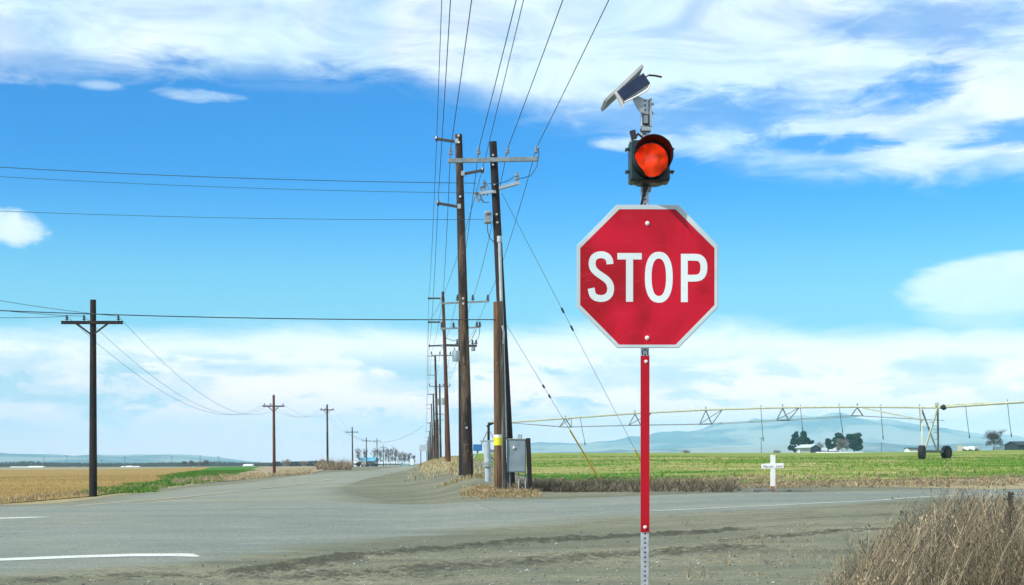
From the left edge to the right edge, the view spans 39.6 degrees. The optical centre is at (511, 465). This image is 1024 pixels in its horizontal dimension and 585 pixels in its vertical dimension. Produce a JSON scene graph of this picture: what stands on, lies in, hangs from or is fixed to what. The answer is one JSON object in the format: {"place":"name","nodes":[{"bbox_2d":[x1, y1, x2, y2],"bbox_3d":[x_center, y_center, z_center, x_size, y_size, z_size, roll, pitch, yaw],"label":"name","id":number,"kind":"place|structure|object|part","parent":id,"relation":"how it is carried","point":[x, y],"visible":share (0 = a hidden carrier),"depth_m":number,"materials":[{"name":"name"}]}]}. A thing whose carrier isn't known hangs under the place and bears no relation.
{"place":"outdoors","nodes":[
{"label":"outdoors","id":0,"kind":"place"},
{"bbox_2d":[0,467,209,503],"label":"stubble field","id":1,"kind":"structure","parent":0,"point":[119,473],"depth_m":122.46,"materials":[{"name":"beige plant"}]},
{"bbox_2d":[0,482,168,503],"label":"verge grass","id":2,"kind":"structure","parent":1,"relation":"on","point":[45,495],"depth_m":58.82,"materials":[{"name":"beige plant"}]},
{"bbox_2d":[0,453,402,464],"bbox_3d":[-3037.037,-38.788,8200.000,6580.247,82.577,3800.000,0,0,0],"label":"hills","id":3,"kind":"structure","parent":0,"point":[82,459],"depth_m":7351.97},
{"bbox_2d":[47,470,396,504],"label":"side road","id":4,"kind":"structure","parent":0,"point":[333,490],"depth_m":55.57,"materials":[{"name":"grey asphalt"}]},
{"bbox_2d":[70,479,331,505],"bbox_3d":[-10.992,0.956,58.997,0.503,0.385,37.997,0,0,4],"label":"worn line","id":5,"kind":"object","parent":4,"relation":"on","point":[198,495],"visible":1,"depth_m":52.12,"materials":[{"name":"white paint"}]},
{"bbox_2d":[198,466,322,482],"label":"tilled field","id":6,"kind":"structure","parent":0,"point":[265,469],"depth_m":201.45,"materials":[{"name":"soil"}]},
{"bbox_2d":[368,465,416,472],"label":"road","id":7,"kind":"structure","parent":0,"point":[398,469],"depth_m":144.15,"materials":[{"name":"grey asphalt"}]},
{"bbox_2d":[9,516,898,584],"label":"gravel","id":8,"kind":"structure","parent":0,"point":[578,580],"depth_m":19.29,"materials":[{"name":"grey gravel"}]},
{"bbox_2d":[0,499,1023,584],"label":"dirt shoulder","id":9,"kind":"object","parent":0,"point":[558,559],"visible":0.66,"depth_m":20.64},
{"bbox_2d":[759,489,775,490],"bbox_3d":[6.919,0.692,39.100,0.645,0.077,0.120,0,0,0],"label":"plank","id":10,"kind":"object","parent":9,"relation":"on","point":[767,489],"visible":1,"depth_m":39.04,"materials":[{"name":"grey wood"}]},
{"bbox_2d":[680,519,862,582],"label":"sparse grass","id":11,"kind":"structure","parent":9,"relation":"on","point":[730,560],"depth_m":20.04,"materials":[{"name":"beige plant"}]},
{"bbox_2d":[790,489,810,490],"bbox_3d":[7.863,0.691,39.000,0.635,0.062,0.080,0,0,18],"label":"plank","id":12,"kind":"object","parent":9,"relation":"on","point":[800,490],"visible":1,"depth_m":38.95,"materials":[{"name":"grey wood"}]},
{"bbox_2d":[0,489,1023,578],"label":"road","id":13,"kind":"structure","parent":0,"point":[207,532],"depth_m":31.25,"materials":[{"name":"grey asphalt"}]},
{"bbox_2d":[0,517,34,518],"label":"line","id":14,"kind":"object","parent":13,"relation":"on","point":[17,517],"visible":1,"depth_m":33.61,"materials":[{"name":"white paint"}]},
{"bbox_2d":[0,553,198,560],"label":"edge line","id":15,"kind":"object","parent":13,"relation":"on","point":[106,555],"visible":1,"depth_m":22.02,"materials":[{"name":"white paint"}]},
{"bbox_2d":[653,493,1021,510],"bbox_3d":[12.735,0.885,38.398,22.200,0.336,2.105,0,0,-36],"label":"shoulder line","id":16,"kind":"object","parent":13,"relation":"on","point":[812,503],"visible":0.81,"depth_m":33.63,"materials":[{"name":"white paint"}]},
{"bbox_2d":[0,456,1023,572],"bbox_3d":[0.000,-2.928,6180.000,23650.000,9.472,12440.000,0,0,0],"label":"ground","id":17,"kind":"structure","parent":0,"point":[394,489],"depth_m":49.02,"materials":[{"name":"brown soil"}]},
{"bbox_2d":[61,299,122,496],"bbox_3d":[-16.792,-2.580,56.979,2.450,8.093,0.373,0,0,0],"label":"utility pole","id":18,"kind":"object","parent":17,"relation":"on","point":[92,322],"visible":0.96,"depth_m":56.88,"materials":[{"name":"black wood"}]},
{"bbox_2d":[0,316,377,445],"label":"power line","id":19,"kind":"object","parent":18,"relation":"attached to","point":[119,361],"visible":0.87,"depth_m":62.93,"materials":[{"name":"metal"}]},
{"bbox_2d":[0,300,383,445],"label":"power line","id":20,"kind":"object","parent":18,"relation":"attached to","point":[157,356],"visible":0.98,"depth_m":66.30,"materials":[{"name":"metal"}]},
{"bbox_2d":[9,311,379,445],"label":"power line","id":21,"kind":"object","parent":18,"relation":"attached to","point":[141,367],"visible":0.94,"depth_m":68.08,"materials":[{"name":"metal"}]},
{"bbox_2d":[0,460,332,466],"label":"windbreak","id":22,"kind":"object","parent":17,"relation":"on","point":[110,464],"visible":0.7,"depth_m":1160.89,"materials":[{"name":"green plant"}]},
{"bbox_2d":[99,467,257,494],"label":"crop strip","id":23,"kind":"object","parent":17,"relation":"on","point":[228,468],"visible":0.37,"depth_m":272.80,"materials":[{"name":"green plant"}]},
{"bbox_2d":[80,469,257,493],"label":"crop blades","id":24,"kind":"object","parent":23,"relation":"on","point":[184,475],"visible":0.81,"depth_m":90.18,"materials":[{"name":"green plant"}]},
{"bbox_2d":[171,467,314,483],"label":"verge weeds","id":25,"kind":"object","parent":17,"relation":"on","point":[247,476],"visible":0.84,"depth_m":105.10,"materials":[{"name":"plant"}]},
{"bbox_2d":[262,395,284,473],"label":"utility pole","id":26,"kind":"object","parent":17,"relation":"on","point":[274,446],"visible":0.99,"depth_m":137.87,"materials":[{"name":"orange wood"}]},
{"bbox_2d":[271,461,281,465],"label":"railcar","id":27,"kind":"object","parent":17,"relation":"on","point":[277,462],"visible":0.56,"depth_m":640.00,"materials":[{"name":"grey metal"}]},
{"bbox_2d":[282,458,290,465],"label":"bare shrub","id":28,"kind":"object","parent":17,"relation":"on","point":[287,461],"visible":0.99,"depth_m":519.83,"materials":[{"name":"brown plant"}]},
{"bbox_2d":[289,461,301,465],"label":"railcar","id":29,"kind":"object","parent":17,"relation":"on","point":[295,463],"visible":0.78,"depth_m":640.00,"materials":[{"name":"grey metal"}]},
{"bbox_2d":[307,461,317,465],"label":"railcar","id":30,"kind":"object","parent":17,"relation":"on","point":[311,463],"visible":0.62,"depth_m":640.00,"materials":[{"name":"grey metal"}]},
{"bbox_2d":[320,404,333,463],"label":"utility pole","id":31,"kind":"object","parent":17,"relation":"on","point":[327,447],"visible":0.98,"depth_m":199.91,"materials":[{"name":"brown wood"}]},
{"bbox_2d":[314,456,358,469],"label":"roadside thicket","id":32,"kind":"object","parent":17,"relation":"on","point":[340,465],"visible":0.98,"depth_m":169.46,"materials":[{"name":"beige plant"}]},
{"bbox_2d":[346,427,357,466],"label":"utility pole","id":33,"kind":"object","parent":17,"relation":"on","point":[352,432],"visible":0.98,"depth_m":299.87,"materials":[{"name":"brown wood"}]},
{"bbox_2d":[354,447,361,461],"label":"bare tree","id":34,"kind":"object","parent":17,"relation":"on","point":[358,453],"visible":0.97,"depth_m":560.11,"materials":[{"name":"grey plant"}]},
{"bbox_2d":[362,437,366,466],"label":"utility pole","id":35,"kind":"object","parent":17,"relation":"on","point":[366,451],"visible":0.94,"depth_m":399.86,"materials":[{"name":"brown wood"}]},
{"bbox_2d":[361,461,372,466],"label":"parked car","id":36,"kind":"object","parent":17,"relation":"on","point":[368,463],"visible":0.89,"depth_m":403.80,"materials":[{"name":"white metal"}]},
{"bbox_2d":[361,457,376,465],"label":"truck","id":37,"kind":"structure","parent":17,"relation":"on","point":[372,459],"depth_m":563.01,"materials":[{"name":"blue metal"}]},
{"bbox_2d":[370,447,378,456],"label":"bare tree","id":38,"kind":"object","parent":17,"relation":"on","point":[375,452],"visible":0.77,"depth_m":600.00,"materials":[{"name":"grey plant"}]},
{"bbox_2d":[378,448,382,461],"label":"bare tree","id":39,"kind":"object","parent":17,"relation":"on","point":[380,453],"visible":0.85,"depth_m":639.69,"materials":[{"name":"grey plant"}]},
{"bbox_2d":[383,449,389,461],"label":"bare tree","id":40,"kind":"object","parent":17,"relation":"on","point":[387,452],"visible":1,"depth_m":559.93,"materials":[{"name":"grey plant"}]},
{"bbox_2d":[378,462,402,465],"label":"shed","id":41,"kind":"structure","parent":17,"relation":"on","point":[392,463],"depth_m":620.00,"materials":[{"name":"metal"}]},
{"bbox_2d":[387,447,395,465],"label":"bare tree","id":42,"kind":"object","parent":17,"relation":"on","point":[392,450],"visible":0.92,"depth_m":599.82,"materials":[{"name":"grey plant"}]},
{"bbox_2d":[392,449,397,465],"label":"bare tree","id":43,"kind":"object","parent":17,"relation":"on","point":[395,453],"visible":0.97,"depth_m":619.78,"materials":[{"name":"grey plant"}]},
{"bbox_2d":[397,452,402,461],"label":"bare tree","id":44,"kind":"object","parent":17,"relation":"on","point":[399,455],"visible":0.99,"depth_m":639.96,"materials":[{"name":"grey plant"}]},
{"bbox_2d":[401,451,406,465],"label":"bare tree","id":45,"kind":"object","parent":17,"relation":"on","point":[404,455],"visible":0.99,"depth_m":650.01,"materials":[{"name":"grey plant"}]},
{"bbox_2d":[419,445,426,465],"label":"road sign","id":46,"kind":"object","parent":17,"relation":"on","point":[422,447],"visible":0.96,"depth_m":149.94,"materials":[{"name":"grey metal"}]},
{"bbox_2d":[426,431,430,459],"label":"utility pole","id":47,"kind":"object","parent":17,"relation":"on","point":[429,445],"visible":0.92,"depth_m":361.89,"materials":[{"name":"brown wood"}]},
{"bbox_2d":[426,422,431,458],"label":"utility pole","id":48,"kind":"object","parent":17,"relation":"on","point":[430,442],"visible":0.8,"depth_m":311.89,"materials":[{"name":"brown wood"}]},
{"bbox_2d":[426,404,433,458],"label":"utility pole","id":49,"kind":"object","parent":17,"relation":"on","point":[432,431],"visible":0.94,"depth_m":261.89,"materials":[{"name":"orange wood"}]},
{"bbox_2d":[427,393,435,457],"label":"utility pole","id":50,"kind":"object","parent":17,"relation":"on","point":[433,423],"visible":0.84,"depth_m":217.89,"materials":[{"name":"black wood"}]},
{"bbox_2d":[430,356,438,458],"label":"utility pole","id":51,"kind":"object","parent":17,"relation":"on","point":[436,420],"visible":0.96,"depth_m":164.89,"materials":[{"name":"brown wood"}]},
{"bbox_2d":[435,421,435,456],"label":"utility pole","id":52,"kind":"object","parent":17,"relation":"on","point":[435,438],"visible":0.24,"depth_m":204.90,"materials":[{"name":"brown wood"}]},
{"bbox_2d":[428,292,450,462],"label":"utility pole","id":53,"kind":"object","parent":17,"relation":"on","point":[447,434],"visible":0.92,"depth_m":100.89,"materials":[{"name":"orange wood"}]},
{"bbox_2d":[429,383,450,457],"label":"utility pole","id":54,"kind":"object","parent":17,"relation":"on","point":[440,401],"visible":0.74,"depth_m":186.91,"materials":[{"name":"brown wood"}]},
{"bbox_2d":[431,351,451,458],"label":"utility pole","id":55,"kind":"object","parent":17,"relation":"on","point":[444,400],"visible":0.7,"depth_m":139.95,"materials":[{"name":"brown wood"}]},
{"bbox_2d":[435,134,483,476],"bbox_3d":[-1.839,-5.510,49.998,1.740,12.238,0.395,0,0,0],"label":"utility pole","id":56,"kind":"object","parent":17,"relation":"on","point":[466,435],"visible":0.98,"depth_m":49.87,"materials":[{"name":"brown wood"}]},
{"bbox_2d":[427,0,441,348],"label":"power line","id":57,"kind":"object","parent":56,"relation":"attached to","point":[436,142],"visible":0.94,"depth_m":47.40,"materials":[{"name":"metal"}]},
{"bbox_2d":[426,0,450,429],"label":"power line","id":58,"kind":"object","parent":56,"relation":"attached to","point":[441,151],"visible":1,"depth_m":39.31,"materials":[{"name":"metal"}]},
{"bbox_2d":[441,295,489,303],"bbox_3d":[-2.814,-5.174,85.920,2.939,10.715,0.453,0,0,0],"label":"crossarm","id":59,"kind":"object","parent":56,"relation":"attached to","point":[472,299],"visible":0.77,"depth_m":85.75,"materials":[{"name":"black wood"}]},
{"bbox_2d":[426,0,523,416],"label":"power line","id":60,"kind":"object","parent":56,"relation":"attached to","point":[488,145],"visible":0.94,"depth_m":42.87,"materials":[{"name":"metal"}]},
{"bbox_2d":[440,320,481,474],"bbox_3d":[-2.187,-2.812,60.791,1.700,6.805,0.668,0,0,-17],"label":"utility pole","id":61,"kind":"object","parent":17,"relation":"on","point":[455,355],"visible":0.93,"depth_m":60.79,"materials":[{"name":"black wood"}]},
{"bbox_2d":[388,455,535,489],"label":"bank grass","id":62,"kind":"structure","parent":17,"relation":"on","point":[454,459],"depth_m":75.89,"materials":[{"name":"beige plant"}]},
{"bbox_2d":[479,441,493,481],"bbox_3d":[-0.714,-0.095,47.048,0.649,1.456,0.357,0,0,-30],"label":"irrigation valve","id":63,"kind":"object","parent":17,"relation":"on","point":[488,450],"visible":0.84,"depth_m":46.91,"materials":[{"name":"white metal"}]},
{"bbox_2d":[448,141,538,486],"bbox_3d":[-0.561,-4.552,43.790,2.531,10.916,1.434,0,0,29],"label":"utility pole","id":64,"kind":"object","parent":17,"relation":"on","point":[494,159],"visible":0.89,"depth_m":43.87,"materials":[{"name":"black wood"}]},
{"bbox_2d":[0,167,447,182],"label":"power line","id":65,"kind":"object","parent":64,"relation":"attached to","point":[225,177],"visible":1,"depth_m":43.24,"materials":[{"name":"metal"}]},
{"bbox_2d":[0,176,453,192],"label":"power line","id":66,"kind":"object","parent":64,"relation":"attached to","point":[237,187],"visible":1,"depth_m":43.35,"materials":[{"name":"metal"}]},
{"bbox_2d":[6,211,483,219],"bbox_3d":[-12.229,-7.639,42.500,22.981,0.344,0.014,0,0,-8],"label":"power line","id":67,"kind":"object","parent":64,"relation":"attached to","point":[282,218],"visible":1,"depth_m":43.32,"materials":[{"name":"metal"}]},
{"bbox_2d":[427,0,471,405],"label":"power line","id":68,"kind":"object","parent":64,"relation":"attached to","point":[452,138],"visible":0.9,"depth_m":39.70,"materials":[{"name":"metal"}]},
{"bbox_2d":[432,0,516,402],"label":"power line","id":69,"kind":"object","parent":64,"relation":"attached to","point":[484,127],"visible":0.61,"depth_m":38.20,"materials":[{"name":"metal"}]},
{"bbox_2d":[441,0,562,389],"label":"power line","id":70,"kind":"object","parent":64,"relation":"attached to","point":[516,125],"visible":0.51,"depth_m":38.16,"materials":[{"name":"metal"}]},
{"bbox_2d":[441,0,608,406],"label":"power line","id":71,"kind":"object","parent":64,"relation":"attached to","point":[543,133],"visible":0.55,"depth_m":39.09,"materials":[{"name":"metal"}]},
{"bbox_2d":[507,326,598,477],"bbox_3d":[1.487,-1.911,47.500,0.070,5.062,7.802,0,0,26],"label":"guy wire","id":72,"kind":"object","parent":64,"relation":"attached to","point":[543,386],"visible":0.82,"depth_m":48.75,"materials":[{"name":"metal"}]},
{"bbox_2d":[493,302,501,489],"bbox_3d":[-0.429,-1.971,42.600,0.262,5.833,0.250,0,0,0],"label":"utility pole","id":73,"kind":"object","parent":17,"relation":"on","point":[497,412],"visible":0.93,"depth_m":42.51,"materials":[{"name":"brown wood"}]},
{"bbox_2d":[0,310,494,319],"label":"power line","id":74,"kind":"object","parent":73,"relation":"attached to","point":[246,317],"visible":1,"depth_m":42.02,"materials":[{"name":"metal"}]},
{"bbox_2d":[457,482,545,498],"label":"straw grass","id":75,"kind":"structure","parent":17,"relation":"on","point":[482,490],"depth_m":41.22,"materials":[{"name":"beige plant"}]},
{"bbox_2d":[499,301,506,489],"bbox_3d":[-0.278,-2.015,43.003,0.261,5.894,0.259,0,0,0],"label":"utility pole","id":76,"kind":"object","parent":17,"relation":"on","point":[503,423],"visible":0.69,"depth_m":42.98,"materials":[{"name":"wood"}]},
{"bbox_2d":[505,434,525,488],"bbox_3d":[0.113,-0.011,42.875,0.626,1.826,0.410,0,0,0],"label":"electrical cabinet","id":77,"kind":"object","parent":17,"relation":"on","point":[516,455],"visible":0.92,"depth_m":42.72,"materials":[{"name":"grey metal"}]},
{"bbox_3d":[0.144,-0.271,42.704,0.514,0.933,0.068,0,0,0],"label":"door","id":78,"kind":"part","parent":77,"relation":"part of","materials":[{"name":"grey paint"}]},
{"bbox_2d":[526,438,531,490],"bbox_3d":[0.516,0.052,42.700,0.206,1.734,0.140,0,0,0],"label":"wooden post","id":79,"kind":"object","parent":17,"relation":"on","point":[529,465],"visible":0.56,"depth_m":42.63,"materials":[{"name":"black wood"}]},
{"bbox_2d":[507,471,776,491],"bbox_3d":[3.788,0.477,44.640,9.463,0.695,7.404,0,0,25],"label":"dark brush","id":80,"kind":"object","parent":17,"relation":"on","point":[605,485],"visible":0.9,"depth_m":43.37,"materials":[{"name":"brown plant"}]},
{"bbox_2d":[577,64,717,584],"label":"stop sign","id":81,"kind":"object","parent":17,"relation":"on","point":[647,276],"visible":1,"depth_m":7.65,"materials":[{"name":"red metal"}]},
{"bbox_2d":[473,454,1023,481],"bbox_3d":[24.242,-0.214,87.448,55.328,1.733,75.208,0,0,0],"label":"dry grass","id":82,"kind":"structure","parent":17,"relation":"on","point":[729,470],"depth_m":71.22,"materials":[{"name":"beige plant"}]},
{"bbox_2d":[749,489,758,491],"bbox_3d":[6.640,0.718,39.000,0.220,0.130,0.200,0,0,-23],"label":"plank","id":83,"kind":"object","parent":17,"relation":"on","point":[753,490],"visible":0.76,"depth_m":38.92,"materials":[{"name":"grey wood"}]},
{"bbox_2d":[761,455,783,491],"bbox_3d":[7.197,0.284,39.294,0.610,1.135,0.082,0,0,0],"label":"roadside cross","id":84,"kind":"object","parent":17,"relation":"on","point":[772,465],"visible":1,"depth_m":39.27,"materials":[{"name":"white paint"}]},
{"bbox_2d":[533,471,1023,488],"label":"dry brush","id":85,"kind":"object","parent":17,"relation":"on","point":[923,481],"visible":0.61,"depth_m":48.60,"materials":[{"name":"beige plant"}]},
{"bbox_2d":[787,431,801,452],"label":"evergreen tree","id":86,"kind":"object","parent":17,"relation":"on","point":[795,440],"visible":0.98,"depth_m":703.99,"materials":[{"name":"green plant"}]},
{"bbox_2d":[798,431,813,445],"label":"evergreen tree","id":87,"kind":"object","parent":17,"relation":"on","point":[805,438],"visible":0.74,"depth_m":711.59,"materials":[{"name":"green plant"}]},
{"bbox_2d":[795,444,820,452],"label":"barn","id":88,"kind":"structure","parent":17,"relation":"on","point":[809,448],"depth_m":691.25,"materials":[{"name":"metal"}]},
{"bbox_2d":[821,448,837,451],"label":"farmhouse","id":89,"kind":"object","parent":17,"relation":"on","point":[830,450],"visible":0.43,"depth_m":720.46,"materials":[{"name":"metal"}]},
{"bbox_2d":[825,438,834,451],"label":"evergreen tree","id":90,"kind":"object","parent":17,"relation":"on","point":[828,443],"visible":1,"depth_m":708.03,"materials":[{"name":"green plant"}]},
{"bbox_2d":[815,452,845,452],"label":"shed","id":91,"kind":"structure","parent":17,"relation":"on","point":[830,452],"depth_m":671.36,"materials":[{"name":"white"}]},
{"bbox_2d":[832,432,844,451],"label":"evergreen tree","id":92,"kind":"object","parent":17,"relation":"on","point":[837,436],"visible":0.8,"depth_m":719.91,"materials":[{"name":"green plant"}]},
{"bbox_2d":[836,438,849,450],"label":"bare tree","id":93,"kind":"object","parent":17,"relation":"on","point":[841,445],"visible":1,"depth_m":699.43,"materials":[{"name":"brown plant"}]},
{"bbox_2d":[845,432,862,451],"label":"evergreen tree","id":94,"kind":"object","parent":17,"relation":"on","point":[855,442],"visible":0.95,"depth_m":713.59,"materials":[{"name":"green plant"}]},
{"bbox_2d":[903,447,917,451],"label":"house","id":95,"kind":"structure","parent":17,"relation":"on","point":[910,449],"depth_m":601.05,"materials":[{"name":"white"}]},
{"bbox_2d":[804,470,1023,584],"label":"dry weeds","id":96,"kind":"object","parent":17,"relation":"on","point":[975,555],"visible":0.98,"depth_m":7.09,"materials":[{"name":"brown plant"}]},
{"bbox_2d":[872,460,980,584],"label":"weed stalk","id":97,"kind":"object","parent":17,"relation":"on","point":[935,528],"visible":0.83,"depth_m":7.00,"materials":[{"name":"brown plant"}]},
{"bbox_2d":[928,463,961,574],"bbox_3d":[2.316,0.753,7.587,0.192,1.535,0.124,0,0,0],"label":"weed stalk","id":98,"kind":"object","parent":17,"relation":"on","point":[951,497],"visible":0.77,"depth_m":7.60,"materials":[{"name":"brown plant"}]},
{"bbox_2d":[982,429,1006,449],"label":"bare tree","id":99,"kind":"object","parent":17,"relation":"on","point":[993,436],"visible":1,"depth_m":469.38,"materials":[{"name":"grey plant"}]},
{"bbox_2d":[994,447,1003,449],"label":"shed","id":100,"kind":"structure","parent":17,"relation":"on","point":[998,448],"depth_m":469.03,"materials":[{"name":"white"}]},
{"bbox_2d":[1004,491,1019,579],"bbox_3d":[2.600,0.827,7.393,0.090,1.386,0.148,0,0,25],"label":"weed stalk","id":101,"kind":"object","parent":17,"relation":"on","point":[1010,494],"visible":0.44,"depth_m":7.39,"materials":[{"name":"brown plant"}]},
{"bbox_2d":[1003,441,1023,449],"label":"shed","id":102,"kind":"structure","parent":17,"relation":"on","point":[1014,445],"depth_m":424.20,"materials":[{"name":"grey metal"}]},
{"bbox_2d":[0,0,1023,463],"label":"sky","id":103,"kind":"structure","parent":0,"point":[854,169],"materials":[{"name":"blue"}]},
{"bbox_2d":[402,443,1005,465],"bbox_3d":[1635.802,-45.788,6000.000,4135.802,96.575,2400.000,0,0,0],"label":"foothills","id":104,"kind":"structure","parent":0,"point":[876,447],"depth_m":5573.65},
{"bbox_2d":[473,450,1023,483],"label":"green field","id":105,"kind":"structure","parent":0,"point":[795,455],"depth_m":79.04,"materials":[{"name":"green plant"}]},
{"bbox_2d":[502,194,650,478],"bbox_3d":[2.392,-3.915,48.000,0.070,9.020,9.671,0,0,34],"label":"guy wire","id":106,"kind":"object","parent":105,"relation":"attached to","point":[571,327],"visible":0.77,"depth_m":47.37,"materials":[{"name":"metal"}]},
{"bbox_2d":[473,399,1023,458],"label":"irrigation pivot","id":107,"kind":"object","parent":105,"relation":"on","point":[945,452],"visible":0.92,"depth_m":105.59,"materials":[{"name":"silver metal"}]},
{"bbox_2d":[531,412,1023,452],"bbox_3d":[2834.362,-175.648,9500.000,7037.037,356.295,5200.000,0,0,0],"label":"mountain","id":108,"kind":"structure","parent":0,"point":[775,432],"depth_m":8368.53,"materials":[{"name":"blue"}]}
]}

